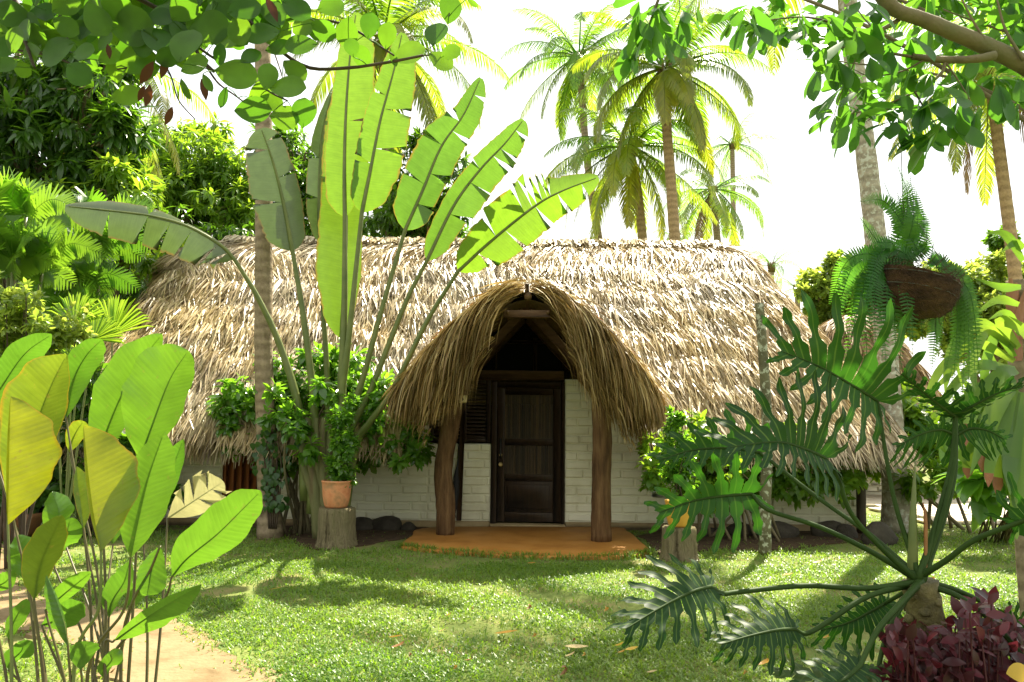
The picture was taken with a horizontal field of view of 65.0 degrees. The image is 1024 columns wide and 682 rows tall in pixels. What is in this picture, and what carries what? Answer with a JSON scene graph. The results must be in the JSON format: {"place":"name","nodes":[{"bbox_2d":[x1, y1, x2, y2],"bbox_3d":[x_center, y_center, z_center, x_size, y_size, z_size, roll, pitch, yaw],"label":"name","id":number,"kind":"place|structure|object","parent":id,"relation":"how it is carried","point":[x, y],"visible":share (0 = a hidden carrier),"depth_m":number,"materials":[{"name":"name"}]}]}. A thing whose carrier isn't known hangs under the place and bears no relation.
{"place":"outdoors","nodes":[
{"label":"outdoors","id":0,"kind":"place"},
{"bbox_2d":[0,544,285,681],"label":"sand path","id":1,"kind":"structure","parent":0,"point":[188,656],"depth_m":5.47,"materials":[{"name":"beige sand"}]},
{"bbox_2d":[0,466,1019,681],"bbox_3d":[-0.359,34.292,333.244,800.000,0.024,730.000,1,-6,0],"label":"ground","id":2,"kind":"structure","parent":0,"point":[460,625],"depth_m":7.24,"materials":[{"name":"green plant"}]},
{"bbox_2d":[0,480,44,540],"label":"clay bowl","id":3,"kind":"object","parent":2,"relation":"on","point":[36,521],"visible":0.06,"depth_m":10.32,"materials":[{"name":"brown ceramic"}]},
{"bbox_2d":[0,271,97,569],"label":"round leaved shrub","id":4,"kind":"object","parent":2,"relation":"on","point":[24,317],"visible":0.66,"depth_m":8.48,"materials":[{"name":"green plant"}]},
{"bbox_2d":[0,166,101,532],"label":"fishtail palm","id":5,"kind":"object","parent":2,"relation":"on","point":[27,251],"visible":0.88,"depth_m":10.48,"materials":[{"name":"green plant"}]},
{"bbox_2d":[5,185,155,520],"bbox_3d":[-7.002,0.112,12.783,2.256,5.344,1.984,4,-6,-29],"label":"fishtail palm","id":6,"kind":"object","parent":2,"relation":"on","point":[96,278],"visible":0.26,"depth_m":12.80,"materials":[{"name":"green plant"}]},
{"bbox_2d":[0,0,165,313],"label":"mango tree","id":7,"kind":"object","parent":2,"relation":"on","point":[42,108],"visible":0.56,"depth_m":14.32,"materials":[{"name":"green plant"}]},
{"bbox_2d":[46,292,124,500],"bbox_3d":[-5.606,0.949,10.208,1.273,3.190,0.147,1,-6,0],"label":"fan palm","id":8,"kind":"object","parent":2,"relation":"on","point":[101,327],"visible":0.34,"depth_m":10.30,"materials":[{"name":"green plant"}]},
{"bbox_2d":[0,356,183,536],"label":"dark understorey shrub","id":9,"kind":"object","parent":2,"relation":"on","point":[54,482],"visible":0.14,"depth_m":10.61,"materials":[{"name":"green plant"}]},
{"bbox_2d":[17,149,187,331],"bbox_3d":[-7.390,-0.232,14.485,3.463,6.404,2.578,1,-6,0],"label":"mango tree","id":10,"kind":"object","parent":2,"relation":"on","point":[115,178],"visible":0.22,"depth_m":14.20,"materials":[{"name":"green plant"}]},
{"bbox_2d":[70,294,153,409],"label":"fan palm","id":11,"kind":"object","parent":2,"relation":"on","point":[115,310],"visible":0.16,"depth_m":10.78,"materials":[{"name":"green plant"}]},
{"bbox_2d":[9,25,215,194],"bbox_3d":[-8.940,-2.022,16.675,5.063,10.425,4.841,1,-6,0],"label":"coconut palm","id":12,"kind":"object","parent":2,"relation":"on","point":[160,90],"visible":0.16,"depth_m":17.00,"materials":[{"name":"green plant"}]},
{"bbox_2d":[41,204,193,351],"bbox_3d":[-9.206,-0.207,17.321,4.496,6.875,4.361,4,-6,-28],"label":"mango tree","id":13,"kind":"object","parent":2,"relation":"on","point":[134,295],"visible":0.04,"depth_m":16.76,"materials":[{"name":"green plant"}]},
{"bbox_2d":[0,333,262,681],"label":"calathea plant","id":14,"kind":"object","parent":2,"relation":"on","point":[141,387],"visible":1,"depth_m":3.16,"materials":[{"name":"green plant"}]},
{"bbox_2d":[117,209,254,297],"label":"mango tree","id":15,"kind":"object","parent":2,"relation":"on","point":[226,229],"visible":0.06,"depth_m":19.83,"materials":[{"name":"green plant"}]},
{"bbox_2d":[131,111,254,236],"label":"mango tree","id":16,"kind":"object","parent":2,"relation":"on","point":[210,184],"visible":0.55,"depth_m":21.11,"materials":[{"name":"green plant"}]},
{"bbox_2d":[0,0,477,130],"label":"round leaved tree","id":17,"kind":"object","parent":2,"relation":"on","point":[55,32],"visible":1,"depth_m":3.01,"materials":[{"name":"green plant"}]},
{"bbox_2d":[254,42,283,540],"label":"coconut palm","id":18,"kind":"object","parent":2,"relation":"on","point":[263,354],"visible":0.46,"depth_m":10.96,"materials":[{"name":"brown plant"}]},
{"bbox_2d":[250,428,300,528],"bbox_3d":[-3.160,1.825,10.665,0.712,1.322,0.189,1,-6,0],"label":"climbing vine","id":19,"kind":"object","parent":18,"relation":"attached to","point":[270,477],"visible":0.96,"depth_m":10.66,"materials":[{"name":"green plant"}]},
{"bbox_2d":[246,123,318,236],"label":"mango tree","id":20,"kind":"object","parent":2,"relation":"on","point":[298,158],"visible":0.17,"depth_m":23.01,"materials":[{"name":"green plant"}]},
{"bbox_2d":[284,525,428,549],"bbox_3d":[-2.148,2.715,11.436,2.172,0.030,2.885,3,-6,-27],"label":"shrub bed","id":21,"kind":"object","parent":2,"relation":"on","point":[370,539],"visible":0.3,"depth_m":10.84,"materials":[{"name":"soil"}]},
{"bbox_2d":[204,338,435,534],"bbox_3d":[-2.660,1.292,11.033,3.257,2.758,1.715,1,-6,0],"label":"glossy shrub","id":22,"kind":"object","parent":21,"relation":"on","point":[297,427],"visible":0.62,"depth_m":10.97,"materials":[{"name":"green plant"}]},
{"bbox_2d":[64,12,598,538],"bbox_3d":[-2.294,-0.867,10.668,6.843,6.968,1.327,0,-6,4],"label":"travellers palm","id":23,"kind":"object","parent":21,"relation":"on","point":[346,184],"visible":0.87,"depth_m":10.62,"materials":[{"name":"green plant"}]},
{"bbox_2d":[314,506,357,549],"bbox_3d":[-2.216,2.348,10.130,0.552,0.506,0.554,1,-6,0],"label":"tree stump","id":24,"kind":"object","parent":21,"relation":"on","point":[336,527],"visible":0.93,"depth_m":9.95,"materials":[{"name":"brown wood"}]},
{"bbox_2d":[321,392,363,507],"bbox_3d":[-2.131,1.376,10.221,0.534,1.456,0.549,6,-8,-42],"label":"potted plant","id":25,"kind":"object","parent":24,"relation":"on","point":[336,489],"visible":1,"depth_m":10.12,"materials":[{"name":"green plant"}]},
{"bbox_2d":[356,517,372,529],"bbox_3d":[-2.156,2.679,11.656,0.356,0.256,0.322,5,-7,-39],"label":"boulder","id":26,"kind":"object","parent":21,"relation":"on","point":[363,523],"visible":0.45,"depth_m":11.55,"materials":[{"name":"grey stone"}]},
{"bbox_2d":[372,516,401,530],"bbox_3d":[-1.825,2.678,11.640,0.483,0.286,0.320,1,-6,0],"label":"boulder","id":27,"kind":"object","parent":21,"relation":"on","point":[386,523],"visible":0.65,"depth_m":11.55,"materials":[{"name":"grey stone"}]},
{"bbox_2d":[401,521,416,529],"bbox_3d":[-1.501,2.701,11.640,0.231,0.165,0.219,1,-6,0],"label":"boulder","id":28,"kind":"object","parent":21,"relation":"on","point":[408,525],"visible":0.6,"depth_m":11.57,"materials":[{"name":"grey stone"}]},
{"bbox_2d":[284,0,511,152],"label":"coconut palm","id":29,"kind":"object","parent":2,"relation":"on","point":[407,12],"visible":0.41,"depth_m":21.81,"materials":[{"name":"green plant"}]},
{"bbox_2d":[362,125,475,238],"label":"mango tree","id":30,"kind":"object","parent":2,"relation":"on","point":[383,220],"visible":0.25,"depth_m":20.14,"materials":[{"name":"green plant"}]},
{"bbox_2d":[60,234,928,541],"label":"thatched hut","id":31,"kind":"object","parent":2,"relation":"on","point":[572,368],"visible":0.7,"depth_m":12.09,"materials":[{"name":"beige plant"}]},
{"bbox_2d":[222,453,256,496],"bbox_3d":[-4.056,1.769,12.121,0.554,1.840,0.120,1,-6,0],"label":"side door","id":32,"kind":"structure","parent":31,"relation":"in","point":[240,477],"depth_m":12.05,"materials":[{"name":"brown wood"}]},
{"bbox_2d":[453,445,459,517],"bbox_3d":[-0.822,2.060,11.910,0.103,1.094,0.121,1,-6,0],"label":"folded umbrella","id":33,"kind":"object","parent":31,"relation":"attached to","point":[456,482],"visible":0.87,"depth_m":11.87,"materials":[{"name":"black fabric"}]},
{"bbox_2d":[429,380,490,441],"bbox_3d":[-0.787,1.062,12.174,0.926,0.929,0.080,1,-6,0],"label":"louvre window","id":34,"kind":"structure","parent":31,"relation":"in","point":[468,438],"depth_m":12.15,"materials":[{"name":"brown wood"}]},
{"bbox_2d":[459,390,467,402],"bbox_3d":[-0.670,0.566,10.997,0.170,0.560,0.170,1,-6,0],"label":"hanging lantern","id":35,"kind":"object","parent":31,"relation":"hanging from","point":[464,400],"visible":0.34,"depth_m":10.92,"materials":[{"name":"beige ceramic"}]},
{"bbox_2d":[496,388,560,521],"bbox_3d":[0.253,1.708,12.066,0.959,1.990,0.110,1,-6,0],"label":"door","id":36,"kind":"structure","parent":31,"relation":"in","point":[521,496],"depth_m":12.09,"materials":[{"name":"brown wood"}]},
{"bbox_2d":[496,630,516,632],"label":"fallen leaf","id":37,"kind":"object","parent":2,"relation":"on","point":[507,631],"visible":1,"depth_m":5.91,"materials":[{"name":"yellow plant"}]},
{"bbox_2d":[560,665,567,674],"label":"fallen leaf","id":38,"kind":"object","parent":2,"relation":"on","point":[564,671],"visible":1,"depth_m":4.97,"materials":[{"name":"brown plant"}]},
{"bbox_2d":[501,3,639,239],"bbox_3d":[2.799,-4.530,33.611,6.520,19.001,6.305,3,-6,-25],"label":"coconut palm","id":39,"kind":"object","parent":2,"relation":"on","point":[572,86],"visible":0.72,"depth_m":34.10,"materials":[{"name":"green plant"}]},
{"bbox_2d":[565,644,586,647],"bbox_3d":[0.446,2.105,5.544,0.167,0.006,0.078,1,-6,1],"label":"fallen leaf","id":40,"kind":"object","parent":2,"relation":"on","point":[576,646],"visible":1,"depth_m":5.54,"materials":[{"name":"beige plant"}]},
{"bbox_2d":[625,646,637,649],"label":"fallen leaf","id":41,"kind":"object","parent":2,"relation":"on","point":[631,648],"visible":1,"depth_m":5.52,"materials":[{"name":"yellow plant"}]},
{"bbox_2d":[543,105,724,240],"bbox_3d":[4.528,-2.080,30.188,6.770,13.474,7.413,1,-6,0],"label":"coconut palm","id":42,"kind":"object","parent":2,"relation":"on","point":[627,165],"visible":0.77,"depth_m":30.22,"materials":[{"name":"green plant"}]},
{"bbox_2d":[570,0,775,240],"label":"coconut palm","id":43,"kind":"object","parent":2,"relation":"on","point":[668,87],"visible":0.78,"depth_m":27.61,"materials":[{"name":"green plant"}]},
{"bbox_2d":[652,227,698,240],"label":"coconut palm","id":44,"kind":"object","parent":2,"relation":"on","point":[667,232],"visible":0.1,"depth_m":50.59,"materials":[{"name":"green plant"}]},
{"bbox_2d":[659,525,699,562],"bbox_3d":[1.959,2.377,9.444,0.471,0.403,0.471,1,-6,0],"label":"tree stump","id":45,"kind":"object","parent":2,"relation":"on","point":[678,549],"visible":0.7,"depth_m":9.28,"materials":[{"name":"brown wood"}]},
{"bbox_2d":[657,405,699,527],"bbox_3d":[2.030,1.473,9.534,0.634,1.422,0.554,1,-6,0],"label":"potted plant","id":46,"kind":"object","parent":45,"relation":"on","point":[675,421],"visible":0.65,"depth_m":9.47,"materials":[{"name":"green plant"}]},
{"bbox_2d":[663,168,768,247],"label":"coconut palm","id":47,"kind":"object","parent":2,"relation":"on","point":[719,206],"visible":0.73,"depth_m":44.61,"materials":[{"name":"green plant"}]},
{"bbox_2d":[692,112,776,243],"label":"coconut palm","id":48,"kind":"object","parent":2,"relation":"on","point":[732,153],"visible":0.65,"depth_m":53.37,"materials":[{"name":"green plant"}]},
{"bbox_2d":[636,529,861,555],"bbox_3d":[3.453,2.778,11.483,4.989,0.030,2.335,4,-6,-30],"label":"soil bed","id":49,"kind":"object","parent":2,"relation":"on","point":[653,538],"visible":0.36,"depth_m":10.78,"materials":[{"name":"brown soil"}]},
{"bbox_2d":[705,527,716,535],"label":"boulder","id":50,"kind":"object","parent":49,"relation":"on","point":[713,530],"visible":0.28,"depth_m":11.24,"materials":[{"name":"grey stone"}]},
{"bbox_2d":[726,522,752,535],"bbox_3d":[3.244,2.723,11.431,0.336,0.298,0.324,-5,-8,44],"label":"boulder","id":51,"kind":"object","parent":49,"relation":"on","point":[731,528],"visible":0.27,"depth_m":11.36,"materials":[{"name":"grey stone"}]},
{"bbox_2d":[635,409,868,541],"bbox_3d":[3.311,1.817,10.979,3.429,1.825,1.577,1,-6,0],"label":"glossy shrub","id":52,"kind":"object","parent":49,"relation":"on","point":[796,493],"visible":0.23,"depth_m":11.00,"materials":[{"name":"green plant"}]},
{"bbox_2d":[771,521,799,537],"bbox_3d":[3.754,2.707,11.320,0.552,0.349,0.400,1,-6,0],"label":"boulder","id":53,"kind":"object","parent":49,"relation":"on","point":[786,530],"visible":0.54,"depth_m":11.18,"materials":[{"name":"grey stone"}]},
{"bbox_2d":[810,520,841,536],"bbox_3d":[4.494,2.725,11.448,0.492,0.340,0.283,1,-6,0],"label":"boulder","id":54,"kind":"object","parent":49,"relation":"on","point":[832,524],"visible":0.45,"depth_m":11.37,"materials":[{"name":"grey stone"}]},
{"bbox_2d":[837,524,857,537],"bbox_3d":[4.697,2.705,11.295,0.306,0.276,0.240,1,-6,0],"label":"boulder","id":55,"kind":"object","parent":49,"relation":"on","point":[848,530],"visible":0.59,"depth_m":11.21,"materials":[{"name":"grey stone"}]},
{"bbox_2d":[758,658,768,664],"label":"fallen leaf","id":56,"kind":"object","parent":2,"relation":"on","point":[766,660],"visible":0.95,"depth_m":5.21,"materials":[{"name":"yellow plant"}]},
{"bbox_2d":[755,302,772,555],"bbox_3d":[3.143,1.074,10.014,0.198,3.126,0.156,1,-6,0],"label":"bare trunk","id":57,"kind":"object","parent":2,"relation":"on","point":[765,543],"visible":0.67,"depth_m":9.99,"materials":[{"name":"grey plant"}]},
{"bbox_2d":[739,245,804,289],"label":"coconut palm","id":58,"kind":"object","parent":2,"relation":"on","point":[771,265],"visible":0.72,"depth_m":40.47,"materials":[{"name":"green plant"}]},
{"bbox_2d":[772,275,800,308],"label":"coconut palm","id":59,"kind":"object","parent":2,"relation":"on","point":[793,287],"visible":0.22,"depth_m":32.33,"materials":[{"name":"green plant"}]},
{"bbox_2d":[603,289,1023,681],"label":"split leaf philodendron","id":60,"kind":"object","parent":2,"relation":"on","point":[919,596],"visible":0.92,"depth_m":4.07,"materials":[{"name":"green plant"}]},
{"bbox_2d":[608,0,1023,175],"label":"overhanging tree","id":61,"kind":"object","parent":2,"relation":"on","point":[974,47],"visible":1,"depth_m":4.47,"materials":[{"name":"green plant"}]},
{"bbox_2d":[828,94,982,402],"bbox_3d":[2.496,-0.601,5.088,1.043,1.984,0.591,1,-6,0],"label":"hanging fern basket","id":62,"kind":"object","parent":61,"relation":"hanging from","point":[880,274],"visible":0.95,"depth_m":4.97,"materials":[{"name":"plant"}]},
{"bbox_2d":[772,643,891,681],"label":"grey lobed plant","id":63,"kind":"object","parent":2,"relation":"on","point":[804,677],"visible":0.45,"depth_m":3.86,"materials":[{"name":"green plant"}]},
{"bbox_2d":[671,0,1003,534],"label":"coconut palm","id":64,"kind":"object","parent":2,"relation":"on","point":[867,168],"visible":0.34,"depth_m":12.35,"materials":[{"name":"grey plant"}]},
{"bbox_2d":[791,244,935,341],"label":"hedge tree","id":65,"kind":"object","parent":2,"relation":"on","point":[815,284],"visible":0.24,"depth_m":23.54,"materials":[{"name":"green plant"}]},
{"bbox_2d":[861,521,898,545],"bbox_3d":[4.909,2.628,10.764,0.483,0.438,0.385,1,-6,0],"label":"boulder","id":66,"kind":"object","parent":2,"relation":"on","point":[883,532],"visible":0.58,"depth_m":10.64,"materials":[{"name":"grey stone"}]},
{"bbox_2d":[819,314,941,494],"bbox_3d":[8.033,1.457,18.961,3.987,4.168,4.867,1,-6,0],"label":"hut","id":67,"kind":"object","parent":2,"relation":"on","point":[828,329],"visible":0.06,"depth_m":17.90,"materials":[{"name":"beige plant"}]},
{"bbox_2d":[866,381,994,532],"bbox_3d":[6.753,1.691,12.470,2.864,2.446,2.088,1,-6,0],"label":"young shrub","id":68,"kind":"object","parent":2,"relation":"on","point":[926,489],"visible":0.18,"depth_m":12.06,"materials":[{"name":"green plant"}]},
{"bbox_2d":[869,586,1023,681],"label":"purple spiderwort","id":69,"kind":"object","parent":2,"relation":"on","point":[982,650],"visible":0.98,"depth_m":3.72,"materials":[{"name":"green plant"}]},
{"bbox_2d":[1006,663,1023,681],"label":"fallen leaf","id":70,"kind":"object","parent":69,"relation":"on","point":[1015,671],"visible":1,"depth_m":3.48,"materials":[{"name":"yellow plant"}]},
{"bbox_2d":[878,11,1023,279],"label":"coconut palm","id":71,"kind":"object","parent":2,"relation":"on","point":[995,145],"visible":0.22,"depth_m":17.46,"materials":[{"name":"green plant"}]},
{"bbox_2d":[896,248,1023,387],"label":"hedge tree","id":72,"kind":"object","parent":2,"relation":"on","point":[995,268],"visible":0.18,"depth_m":22.70,"materials":[{"name":"green plant"}]},
{"bbox_2d":[930,445,1012,543],"bbox_3d":[6.120,1.853,10.284,1.506,1.667,1.983,1,-6,0],"label":"ginger clump","id":73,"kind":"object","parent":2,"relation":"on","point":[982,493],"visible":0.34,"depth_m":9.85,"materials":[{"name":"green plant"}]},
{"bbox_2d":[980,221,1021,251],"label":"distant tree","id":74,"kind":"object","parent":2,"relation":"on","point":[994,242],"visible":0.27,"depth_m":38.60,"materials":[{"name":"green plant"}]},
{"bbox_2d":[1006,278,1023,617],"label":"sheathed palm trunk","id":75,"kind":"object","parent":2,"relation":"on","point":[1018,313],"visible":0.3,"depth_m":6.33,"materials":[{"name":"brown plant"}]},
{"bbox_2d":[905,230,1023,539],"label":"staghorn fern","id":76,"kind":"object","parent":75,"relation":"attached to","point":[1006,412],"visible":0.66,"depth_m":6.06,"materials":[{"name":"green plant"}]},
{"bbox_2d":[10,0,1023,403],"label":"sky","id":77,"kind":"structure","parent":0,"point":[812,207],"materials":[{"name":"white"}]},
{"bbox_2d":[401,526,648,559],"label":"patio slab","id":78,"kind":"structure","parent":0,"point":[564,540],"depth_m":10.41,"materials":[{"name":"orange paint"}]},
{"bbox_2d":[866,494,1008,524],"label":"paved path","id":79,"kind":"structure","parent":0,"point":[873,502],"depth_m":14.87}
]}

